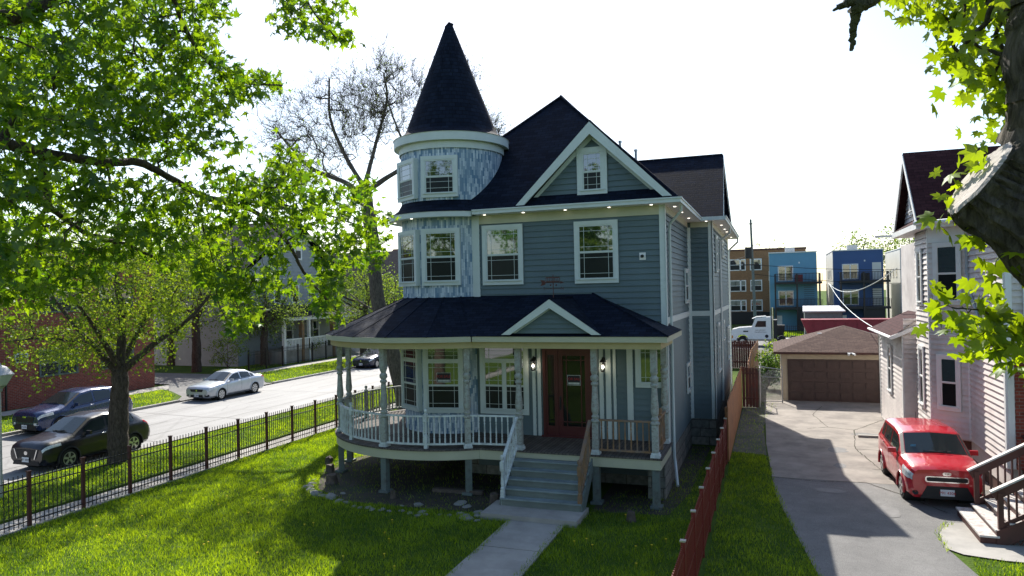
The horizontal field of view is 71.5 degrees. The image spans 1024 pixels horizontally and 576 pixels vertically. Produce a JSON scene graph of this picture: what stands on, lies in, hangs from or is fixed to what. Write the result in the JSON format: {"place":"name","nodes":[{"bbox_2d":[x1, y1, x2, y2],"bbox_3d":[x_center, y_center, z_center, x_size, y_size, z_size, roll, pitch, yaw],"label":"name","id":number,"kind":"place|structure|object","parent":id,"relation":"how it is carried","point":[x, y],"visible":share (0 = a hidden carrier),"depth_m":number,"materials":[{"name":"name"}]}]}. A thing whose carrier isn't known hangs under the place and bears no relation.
{"place":"outdoors","nodes":[
{"label":"outdoors","id":0,"kind":"place"},
{"bbox_2d":[1,355,358,415],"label":"sidewalk","id":1,"kind":"structure","parent":0,"point":[165,387],"depth_m":53.44,"materials":[{"name":"concrete"}]},
{"bbox_2d":[2,364,391,482],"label":"road","id":2,"kind":"structure","parent":0,"point":[240,404],"depth_m":36.20,"materials":[{"name":"grey asphalt"}]},
{"bbox_2d":[12,382,132,432],"bbox_3d":[-19.585,5.283,31.921,2.166,1.939,4.692,-1,0,20],"label":"parked car","id":3,"kind":"object","parent":2,"relation":"on","point":[51,410],"visible":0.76,"depth_m":30.88,"materials":[{"name":"blue paint"}]},
{"bbox_2d":[10,409,149,468],"bbox_3d":[-15.232,5.184,25.339,2.086,1.874,4.290,-1,0,20],"label":"parked car","id":4,"kind":"object","parent":2,"relation":"on","point":[70,438],"visible":0.85,"depth_m":24.36,"materials":[{"name":"black paint"}]},
{"bbox_2d":[2,368,388,469],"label":"road seams","id":5,"kind":"object","parent":2,"relation":"on","point":[224,417],"visible":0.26,"depth_m":35.38,"materials":[{"name":"grey asphalt"}]},
{"bbox_2d":[186,369,263,399],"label":"parked car","id":6,"kind":"object","parent":2,"relation":"on","point":[220,384],"visible":1,"depth_m":40.03,"materials":[{"name":"silver paint"}]},
{"bbox_2d":[352,349,387,367],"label":"parked car","id":7,"kind":"object","parent":2,"relation":"on","point":[369,357],"visible":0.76,"depth_m":54.55,"materials":[{"name":"blue paint"}]},
{"bbox_2d":[0,403,393,536],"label":"sidewalk","id":8,"kind":"structure","parent":0,"point":[80,509],"depth_m":21.41,"materials":[{"name":"concrete"}]},
{"bbox_2d":[213,355,344,370],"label":"yard grass","id":9,"kind":"structure","parent":0,"point":[252,369],"depth_m":57.29,"materials":[{"name":"green plant"}]},
{"bbox_2d":[329,251,402,324],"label":"house","id":10,"kind":"structure","parent":0,"point":[392,257],"depth_m":79.81,"materials":[{"name":"grey"}]},
{"bbox_2d":[0,0,1004,290],"label":"sky","id":11,"kind":"structure","parent":0,"point":[812,133],"materials":[{"name":"white"}]},
{"bbox_2d":[446,520,563,575],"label":"front path","id":12,"kind":"structure","parent":0,"point":[510,548],"depth_m":15.31,"materials":[{"name":"concrete"}]},
{"bbox_2d":[0,290,1023,575],"bbox_3d":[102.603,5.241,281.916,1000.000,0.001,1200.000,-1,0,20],"label":"ground","id":13,"kind":"structure","parent":0,"point":[966,560],"depth_m":16.37,"materials":[{"name":"green plant"}]},
{"bbox_2d":[0,248,154,410],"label":"brick building","id":14,"kind":"structure","parent":13,"relation":"on","point":[20,390],"depth_m":39.64,"materials":[{"name":"brick"}]},
{"bbox_2d":[39,291,76,312],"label":"window","id":15,"kind":"structure","parent":14,"relation":"in","point":[53,309],"depth_m":39.80,"materials":[{"name":"grey glass"}]},
{"bbox_2d":[39,347,78,377],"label":"window","id":16,"kind":"structure","parent":14,"relation":"in","point":[41,373],"depth_m":39.55,"materials":[{"name":"grey glass"}]},
{"bbox_2d":[100,286,132,310],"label":"window","id":17,"kind":"structure","parent":14,"relation":"in","point":[123,295],"depth_m":43.32,"materials":[{"name":"grey glass"}]},
{"bbox_2d":[2,400,179,436],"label":"kerb","id":18,"kind":"structure","parent":13,"relation":"on","point":[133,409],"depth_m":36.33,"materials":[{"name":"concrete"}]},
{"bbox_2d":[2,389,181,432],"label":"verge","id":19,"kind":"structure","parent":13,"relation":"on","point":[177,396],"depth_m":39.17,"materials":[{"name":"green plant"}]},
{"bbox_2d":[2,349,399,432],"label":"verge grass","id":20,"kind":"structure","parent":19,"relation":"on","point":[273,376],"depth_m":48.57,"materials":[{"name":"green plant"}]},
{"bbox_2d":[0,202,240,464],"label":"street tree","id":21,"kind":"object","parent":13,"relation":"on","point":[118,365],"visible":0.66,"depth_m":24.02,"materials":[{"name":"green plant"}]},
{"bbox_2d":[75,198,242,365],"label":"tree","id":22,"kind":"object","parent":13,"relation":"on","point":[170,360],"visible":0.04,"depth_m":60.22,"materials":[{"name":"green plant"}]},
{"bbox_2d":[4,385,386,483],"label":"kerb","id":23,"kind":"structure","parent":13,"relation":"on","point":[158,443],"depth_m":26.93,"materials":[{"name":"concrete"}]},
{"bbox_2d":[0,385,394,523],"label":"lawn verge","id":24,"kind":"structure","parent":13,"relation":"on","point":[109,488],"depth_m":23.07,"materials":[{"name":"green plant"}]},
{"bbox_2d":[0,364,13,497],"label":"street lantern","id":25,"kind":"object","parent":24,"relation":"on","point":[6,374],"visible":0.99,"depth_m":20.14,"materials":[{"name":"metal"}]},
{"bbox_2d":[0,381,394,532],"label":"iron fence","id":26,"kind":"object","parent":13,"relation":"on","point":[28,486],"visible":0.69,"depth_m":21.90,"materials":[{"name":"black metal"}]},
{"bbox_2d":[0,0,400,341],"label":"maple tree","id":27,"kind":"object","parent":13,"relation":"on","point":[43,49],"visible":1,"depth_m":10.41,"materials":[{"name":"green plant"}]},
{"bbox_2d":[146,244,257,372],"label":"tree","id":28,"kind":"object","parent":13,"relation":"on","point":[196,366],"visible":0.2,"depth_m":54.31,"materials":[{"name":"green plant"}]},
{"bbox_2d":[155,373,270,402],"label":"parking court","id":29,"kind":"object","parent":13,"relation":"on","point":[179,383],"visible":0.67,"depth_m":48.31,"materials":[{"name":"grey concrete"}]},
{"bbox_2d":[203,331,250,368],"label":"shrub","id":30,"kind":"object","parent":13,"relation":"on","point":[227,341],"visible":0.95,"depth_m":53.39,"materials":[{"name":"green plant"}]},
{"bbox_2d":[153,221,359,366],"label":"porch house","id":31,"kind":"structure","parent":13,"relation":"on","point":[298,334],"depth_m":61.40,"materials":[{"name":"grey"}]},
{"bbox_2d":[312,320,319,335],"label":"window","id":32,"kind":"structure","parent":31,"relation":"in","point":[315,323],"depth_m":68.13,"materials":[{"name":"white paint"}]},
{"bbox_2d":[214,265,320,365],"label":"tree","id":33,"kind":"object","parent":13,"relation":"on","point":[265,329],"visible":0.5,"depth_m":58.32,"materials":[{"name":"green plant"}]},
{"bbox_2d":[248,341,344,370],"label":"iron fence","id":34,"kind":"object","parent":13,"relation":"on","point":[331,351],"visible":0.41,"depth_m":59.55,"materials":[{"name":"black metal"}]},
{"bbox_2d":[258,358,352,383],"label":"verge","id":35,"kind":"structure","parent":13,"relation":"on","point":[266,380],"depth_m":52.28,"materials":[{"name":"green plant"}]},
{"bbox_2d":[318,255,401,354],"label":"tree","id":36,"kind":"object","parent":35,"relation":"on","point":[363,310],"visible":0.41,"depth_m":61.47,"materials":[{"name":"green plant"}]},
{"bbox_2d":[272,366,355,383],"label":"kerb","id":37,"kind":"structure","parent":13,"relation":"on","point":[295,378],"depth_m":49.36,"materials":[{"name":"concrete"}]},
{"bbox_2d":[238,20,515,409],"bbox_3d":[-6.943,-3.291,34.907,15.266,18.942,8.144,-1,0,20],"label":"bare tree","id":38,"kind":"object","parent":13,"relation":"on","point":[377,297],"visible":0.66,"depth_m":34.29,"materials":[{"name":"brown plant"}]},
{"bbox_2d":[355,269,402,311],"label":"tree","id":39,"kind":"object","parent":13,"relation":"on","point":[401,295],"visible":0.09,"depth_m":71.35,"materials":[{"name":"green plant"}]},
{"bbox_2d":[317,446,709,514],"bbox_3d":[-0.248,5.744,22.814,12.100,0.001,9.300,-1,0,20],"label":"dirt bed","id":40,"kind":"object","parent":13,"relation":"on","point":[427,492],"visible":0.55,"depth_m":20.70,"materials":[{"name":"brown soil"}]},
{"bbox_2d":[325,473,337,484],"bbox_3d":[-5.407,5.716,21.327,0.420,0.305,0.411,-1,0,-32],"label":"tree stump","id":41,"kind":"object","parent":40,"relation":"on","point":[331,478],"visible":0.98,"depth_m":21.22,"materials":[{"name":"brown wood"}]},
{"bbox_2d":[432,487,484,494],"bbox_3d":[-1.507,5.688,19.940,1.514,0.100,0.180,-1,0,17],"label":"timber plank","id":42,"kind":"object","parent":40,"relation":"on","point":[456,490],"visible":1,"depth_m":19.90,"materials":[{"name":"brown wood"}]},
{"bbox_2d":[320,402,772,511],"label":"bed weeds","id":43,"kind":"object","parent":40,"relation":"on","point":[474,474],"visible":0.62,"depth_m":21.61,"materials":[{"name":"green plant"}]},
{"bbox_2d":[325,22,738,511],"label":"victorian house","id":44,"kind":"structure","parent":13,"relation":"on","point":[557,316],"depth_m":21.24,"materials":[{"name":"blue wood"}]},
{"bbox_2d":[397,158,414,202],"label":"window","id":45,"kind":"structure","parent":44,"relation":"in","point":[405,169],"depth_m":22.60,"materials":[{"name":"white paint"}]},
{"bbox_2d":[398,229,416,286],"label":"window","id":46,"kind":"structure","parent":44,"relation":"in","point":[407,240],"depth_m":22.59,"materials":[{"name":"white glass"}]},
{"bbox_2d":[400,349,419,411],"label":"window","id":47,"kind":"structure","parent":44,"relation":"in","point":[409,357],"depth_m":22.57,"materials":[{"name":"white paint"}]},
{"bbox_2d":[420,154,457,197],"bbox_3d":[-2.238,-3.436,21.914,1.163,1.280,0.251,-1,0,14],"label":"window","id":48,"kind":"structure","parent":44,"relation":"in","point":[439,173],"depth_m":21.90,"materials":[{"name":"white paint"}]},
{"bbox_2d":[421,228,460,285],"bbox_3d":[-2.186,-0.957,21.899,1.222,1.760,0.263,-1,0,15],"label":"window","id":49,"kind":"structure","parent":44,"relation":"in","point":[440,247],"depth_m":21.89,"materials":[{"name":"glass"}]},
{"bbox_2d":[423,348,463,412],"bbox_3d":[-2.108,2.757,21.879,1.262,2.150,0.270,-1,0,14],"label":"window","id":50,"kind":"structure","parent":44,"relation":"in","point":[438,397],"depth_m":21.87,"materials":[{"name":"white paint"}]},
{"bbox_2d":[482,224,523,284],"bbox_3d":[-0.297,-1.013,21.674,1.320,1.830,0.085,-1,0,20],"label":"window","id":51,"kind":"structure","parent":44,"relation":"in","point":[502,245],"depth_m":21.69,"materials":[{"name":"glass"}]},
{"bbox_2d":[479,348,529,414],"bbox_3d":[-0.247,2.742,21.660,1.580,2.200,0.085,-1,0,20],"label":"window","id":52,"kind":"structure","parent":44,"relation":"in","point":[497,372],"depth_m":21.72,"materials":[{"name":"white paint"}]},
{"bbox_2d":[542,349,592,438],"bbox_3d":[1.649,3.058,20.972,1.640,2.680,0.160,-1,0,20],"label":"front door","id":53,"kind":"structure","parent":44,"relation":"in","point":[567,411],"depth_m":21.01,"materials":[{"name":"red wood"}]},
{"bbox_2d":[576,146,607,194],"bbox_3d":[2.313,-3.384,20.645,0.890,1.410,0.085,-1,0,20],"label":"window","id":54,"kind":"structure","parent":44,"relation":"in","point":[591,161],"depth_m":20.66,"materials":[{"name":"white paint"}]},
{"bbox_2d":[574,219,618,283],"bbox_3d":[2.438,-1.051,20.680,1.300,1.820,0.085,-1,0,20],"label":"window","id":55,"kind":"structure","parent":44,"relation":"in","point":[596,259],"depth_m":20.70,"materials":[{"name":"glass"}]},
{"bbox_2d":[635,349,661,387],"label":"window","id":56,"kind":"structure","parent":44,"relation":"in","point":[642,356],"depth_m":20.23,"materials":[{"name":"white paint"}]},
{"bbox_2d":[684,268,690,302],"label":"window","id":57,"kind":"structure","parent":44,"relation":"in","point":[686,271],"depth_m":24.81,"materials":[{"name":"white paint"}]},
{"bbox_2d":[686,360,692,393],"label":"window","id":58,"kind":"structure","parent":44,"relation":"in","point":[689,371],"depth_m":24.80,"materials":[{"name":"white paint"}]},
{"bbox_2d":[715,235,719,272],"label":"window","id":59,"kind":"structure","parent":44,"relation":"in","point":[716,237],"depth_m":26.63,"materials":[{"name":"white paint"}]},
{"bbox_2d":[717,322,721,373],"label":"window","id":60,"kind":"structure","parent":44,"relation":"in","point":[718,324],"depth_m":26.96,"materials":[{"name":"white paint"}]},
{"bbox_2d":[480,500,588,527],"bbox_3d":[0.571,5.646,17.755,2.460,0.210,1.150,-1,0,20],"label":"step pad","id":61,"kind":"object","parent":13,"relation":"on","point":[495,509],"visible":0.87,"depth_m":17.43,"materials":[{"name":"concrete"}]},
{"bbox_2d":[392,409,714,521],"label":"lawn grass","id":62,"kind":"structure","parent":13,"relation":"on","point":[692,457],"depth_m":19.21,"materials":[{"name":"green"}]},
{"bbox_2d":[444,455,953,575],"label":"edge grass","id":63,"kind":"structure","parent":13,"relation":"on","point":[787,525],"depth_m":16.13,"materials":[{"name":"green plant"}]},
{"bbox_2d":[671,418,727,575],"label":"wooden fence","id":64,"kind":"object","parent":13,"relation":"on","point":[692,551],"visible":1,"depth_m":14.80,"materials":[{"name":"red paint"}]},
{"bbox_2d":[725,366,741,461],"bbox_3d":[8.803,4.611,28.094,0.110,1.968,11.211,-1,0,20],"label":"wooden fence","id":65,"kind":"object","parent":13,"relation":"on","point":[733,408],"visible":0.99,"depth_m":25.97,"materials":[{"name":"brown wood"}]},
{"bbox_2d":[733,400,766,454],"bbox_3d":[10.386,5.565,29.535,1.800,0.001,12.200,-1,0,20],"label":"gravel strip","id":66,"kind":"object","parent":13,"relation":"on","point":[751,436],"visible":0.83,"depth_m":27.63,"materials":[{"name":"grey gravel"}]},
{"bbox_2d":[742,367,758,406],"bbox_3d":[11.122,4.619,33.200,0.740,1.880,0.052,-1,0,20],"label":"wooden fence","id":67,"kind":"object","parent":66,"relation":"on","point":[751,394],"visible":1,"depth_m":33.20,"materials":[{"name":"brown wood"}]},
{"bbox_2d":[759,366,782,407],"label":"chain link gate","id":68,"kind":"structure","parent":66,"relation":"on","point":[760,388],"depth_m":34.30,"materials":[{"name":"metal"}]},
{"bbox_2d":[733,337,774,348],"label":"alley","id":69,"kind":"structure","parent":13,"relation":"on","point":[761,345],"depth_m":68.96,"materials":[{"name":"grey concrete"}]},
{"bbox_2d":[731,307,795,343],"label":"semi truck","id":70,"kind":"object","parent":69,"relation":"on","point":[759,329],"visible":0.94,"depth_m":67.32,"materials":[{"name":"white paint"}]},
{"bbox_2d":[801,318,889,333],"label":"dumpster","id":71,"kind":"object","parent":69,"relation":"on","point":[812,325],"visible":0.45,"depth_m":70.38,"materials":[{"name":"red metal"}]},
{"bbox_2d":[738,349,781,399],"bbox_3d":[18.449,5.522,49.375,12.700,0.001,30.600,-1,0,20],"label":"weedy patch","id":72,"kind":"object","parent":13,"relation":"on","point":[768,395],"visible":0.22,"depth_m":39.26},
{"bbox_2d":[732,340,756,367],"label":"wooden fence","id":73,"kind":"object","parent":72,"relation":"on","point":[739,355],"visible":0.19,"depth_m":49.53,"materials":[{"name":"brown wood"}]},
{"bbox_2d":[748,340,758,389],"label":"wooden fence","id":74,"kind":"object","parent":72,"relation":"on","point":[752,355],"visible":0.5,"depth_m":43.62,"materials":[{"name":"brown wood"}]},
{"bbox_2d":[751,349,780,388],"bbox_3d":[14.178,4.563,39.110,1.779,2.466,2.014,-1,0,-8],"label":"shrub","id":75,"kind":"object","parent":72,"relation":"on","point":[770,374],"visible":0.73,"depth_m":38.90,"materials":[{"name":"green plant"}]},
{"bbox_2d":[754,339,782,372],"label":"shrub","id":76,"kind":"object","parent":72,"relation":"on","point":[771,353],"visible":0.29,"depth_m":43.03,"materials":[{"name":"green plant"}]},
{"bbox_2d":[703,451,820,575],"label":"grass","id":77,"kind":"structure","parent":13,"relation":"on","point":[760,480],"depth_m":16.48,"materials":[{"name":"green plant"}]},
{"bbox_2d":[730,247,805,324],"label":"apartment block","id":78,"kind":"structure","parent":13,"relation":"on","point":[741,294],"depth_m":108.08,"materials":[{"name":"orange brick"}]},
{"bbox_2d":[730,280,739,291],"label":"window","id":79,"kind":"structure","parent":78,"relation":"in","point":[734,284],"depth_m":108.87,"materials":[{"name":"white glass"}]},
{"bbox_2d":[730,259,740,270],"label":"window","id":80,"kind":"structure","parent":78,"relation":"in","point":[734,265],"depth_m":108.87,"materials":[{"name":"white glass"}]},
{"bbox_2d":[731,300,741,310],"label":"window","id":81,"kind":"structure","parent":78,"relation":"in","point":[735,304],"depth_m":108.82,"materials":[{"name":"white glass"}]},
{"bbox_2d":[773,325,879,402],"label":"garage","id":82,"kind":"structure","parent":13,"relation":"on","point":[838,364],"depth_m":34.45,"materials":[{"name":"beige"}]},
{"bbox_2d":[787,359,879,402],"bbox_3d":[15.696,4.465,34.169,4.580,2.050,0.060,-1,0,20],"label":"garage door","id":83,"kind":"structure","parent":82,"relation":"in","point":[828,380],"depth_m":34.23,"materials":[{"name":"brown wood"}]},
{"bbox_2d":[829,222,902,279],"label":"tree","id":84,"kind":"object","parent":13,"relation":"on","point":[866,243],"visible":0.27,"depth_m":108.47,"materials":[{"name":"green plant"}]},
{"bbox_2d":[764,400,992,490],"bbox_3d":[13.140,5.478,27.045,6.820,0.001,15.200,-1,0,20],"label":"driveway concrete","id":85,"kind":"object","parent":13,"relation":"on","point":[799,441],"visible":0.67,"depth_m":25.70,"materials":[{"name":"grey concrete"}]},
{"bbox_2d":[814,433,900,516],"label":"driveway stains","id":86,"kind":"object","parent":85,"relation":"on","point":[886,511],"visible":0.96,"depth_m":19.31,"materials":[{"name":"grey concrete"}]},
{"bbox_2d":[771,406,944,511],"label":"driveway cracks","id":87,"kind":"object","parent":85,"relation":"on","point":[861,454],"visible":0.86,"depth_m":22.30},
{"bbox_2d":[878,412,982,503],"bbox_3d":[11.415,4.556,19.575,2.122,1.948,4.176,-1,0,20],"label":"parked car","id":88,"kind":"object","parent":85,"relation":"on","point":[920,459],"visible":0.92,"depth_m":18.51,"materials":[{"name":"red paint"}]},
{"bbox_2d":[869,218,914,268],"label":"tree","id":89,"kind":"object","parent":13,"relation":"on","point":[904,239],"visible":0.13,"depth_m":111.71,"materials":[{"name":"green plant"}]},
{"bbox_2d":[832,0,1023,386],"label":"maple tree","id":90,"kind":"object","parent":13,"relation":"on","point":[984,203],"visible":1,"depth_m":3.66,"materials":[{"name":"green plant"}]},
{"bbox_2d":[867,146,1023,487],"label":"clapboard house","id":91,"kind":"structure","parent":13,"relation":"on","point":[977,407],"depth_m":21.90,"materials":[{"name":"white wood"}]},
{"bbox_2d":[886,343,892,394],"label":"window","id":92,"kind":"structure","parent":91,"relation":"in","point":[889,347],"depth_m":27.51,"materials":[{"name":"white paint"}]},
{"bbox_2d":[915,248,922,305],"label":"window","id":93,"kind":"structure","parent":91,"relation":"in","point":[918,252],"depth_m":23.23,"materials":[{"name":"white paint"}]},
{"bbox_2d":[917,344,924,408],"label":"window","id":94,"kind":"structure","parent":91,"relation":"in","point":[921,371],"depth_m":23.18,"materials":[{"name":"white paint"}]},
{"bbox_2d":[932,241,961,304],"bbox_3d":[13.150,-0.438,21.523,0.669,1.900,0.580,-1,0,20],"label":"window","id":95,"kind":"structure","parent":91,"relation":"in","point":[946,259],"depth_m":21.51,"materials":[{"name":"white glass"}]},
{"bbox_2d":[936,354,961,411],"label":"window","id":96,"kind":"structure","parent":91,"relation":"in","point":[948,369],"depth_m":21.53,"materials":[{"name":"white paint"}]},
{"bbox_2d":[940,523,1023,561],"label":"stair apron","id":97,"kind":"object","parent":13,"relation":"on","point":[961,538],"visible":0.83,"depth_m":15.03,"materials":[{"name":"concrete"}]},
{"bbox_2d":[956,443,1023,545],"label":"wooden stairs","id":98,"kind":"structure","parent":97,"relation":"on","point":[995,515],"depth_m":15.88,"materials":[{"name":"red wood"}]},
{"bbox_2d":[971,557,1023,575],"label":"corner grass","id":99,"kind":"structure","parent":13,"relation":"on","point":[1004,574],"depth_m":13.84,"materials":[{"name":"green plant"}]},
{"bbox_2d":[768,247,822,330],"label":"town house","id":100,"kind":"structure","parent":0,"point":[790,297],"depth_m":91.00,"materials":[{"name":"blue paint"}]},
{"bbox_2d":[778,266,792,280],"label":"window","id":101,"kind":"structure","parent":100,"relation":"in","point":[782,270],"depth_m":91.45,"materials":[{"name":"grey glass"}]},
{"bbox_2d":[778,291,793,305],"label":"window","id":102,"kind":"structure","parent":100,"relation":"in","point":[787,295],"depth_m":91.43,"materials":[{"name":"white glass"}]},
{"bbox_2d":[806,264,814,280],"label":"door","id":103,"kind":"structure","parent":100,"relation":"in","point":[808,266],"depth_m":90.43,"materials":[{"name":"blue glass"}]},
{"bbox_2d":[803,305,845,333],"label":"shed","id":104,"kind":"structure","parent":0,"point":[822,312],"depth_m":74.62,"materials":[{"name":"metal"}]},
{"bbox_2d":[825,245,891,317],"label":"town house","id":105,"kind":"structure","parent":0,"point":[867,302],"depth_m":88.44,"materials":[{"name":"blue paint"}]},
{"bbox_2d":[842,264,858,279],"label":"window","id":106,"kind":"structure","parent":105,"relation":"in","point":[844,266],"depth_m":88.88,"materials":[{"name":"beige glass"}]},
{"bbox_2d":[843,289,858,304],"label":"window","id":107,"kind":"structure","parent":105,"relation":"in","point":[846,294],"depth_m":88.86,"materials":[{"name":"white glass"}]},
{"bbox_2d":[872,262,881,278],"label":"door","id":108,"kind":"structure","parent":105,"relation":"in","point":[875,265],"depth_m":87.86,"materials":[{"name":"blue glass"}]},
{"bbox_2d":[873,288,881,304],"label":"door","id":109,"kind":"structure","parent":105,"relation":"in","point":[879,289],"depth_m":87.82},
{"bbox_2d":[772,477,989,575],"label":"driveway asphalt","id":110,"kind":"structure","parent":0,"point":[850,532],"depth_m":16.30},
{"bbox_2d":[885,248,901,317],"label":"town house","id":111,"kind":"structure","parent":0,"point":[892,259],"depth_m":91.17,"materials":[{"name":"white paint"}]},
{"label":"back lawn","id":112,"kind":"structure","parent":0,"visible":0},
{"bbox_2d":[743,219,758,319],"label":"utility pole","id":113,"kind":"object","parent":112,"relation":"on","point":[748,252],"visible":0.92,"depth_m":83.23,"materials":[{"name":"brown wood"}]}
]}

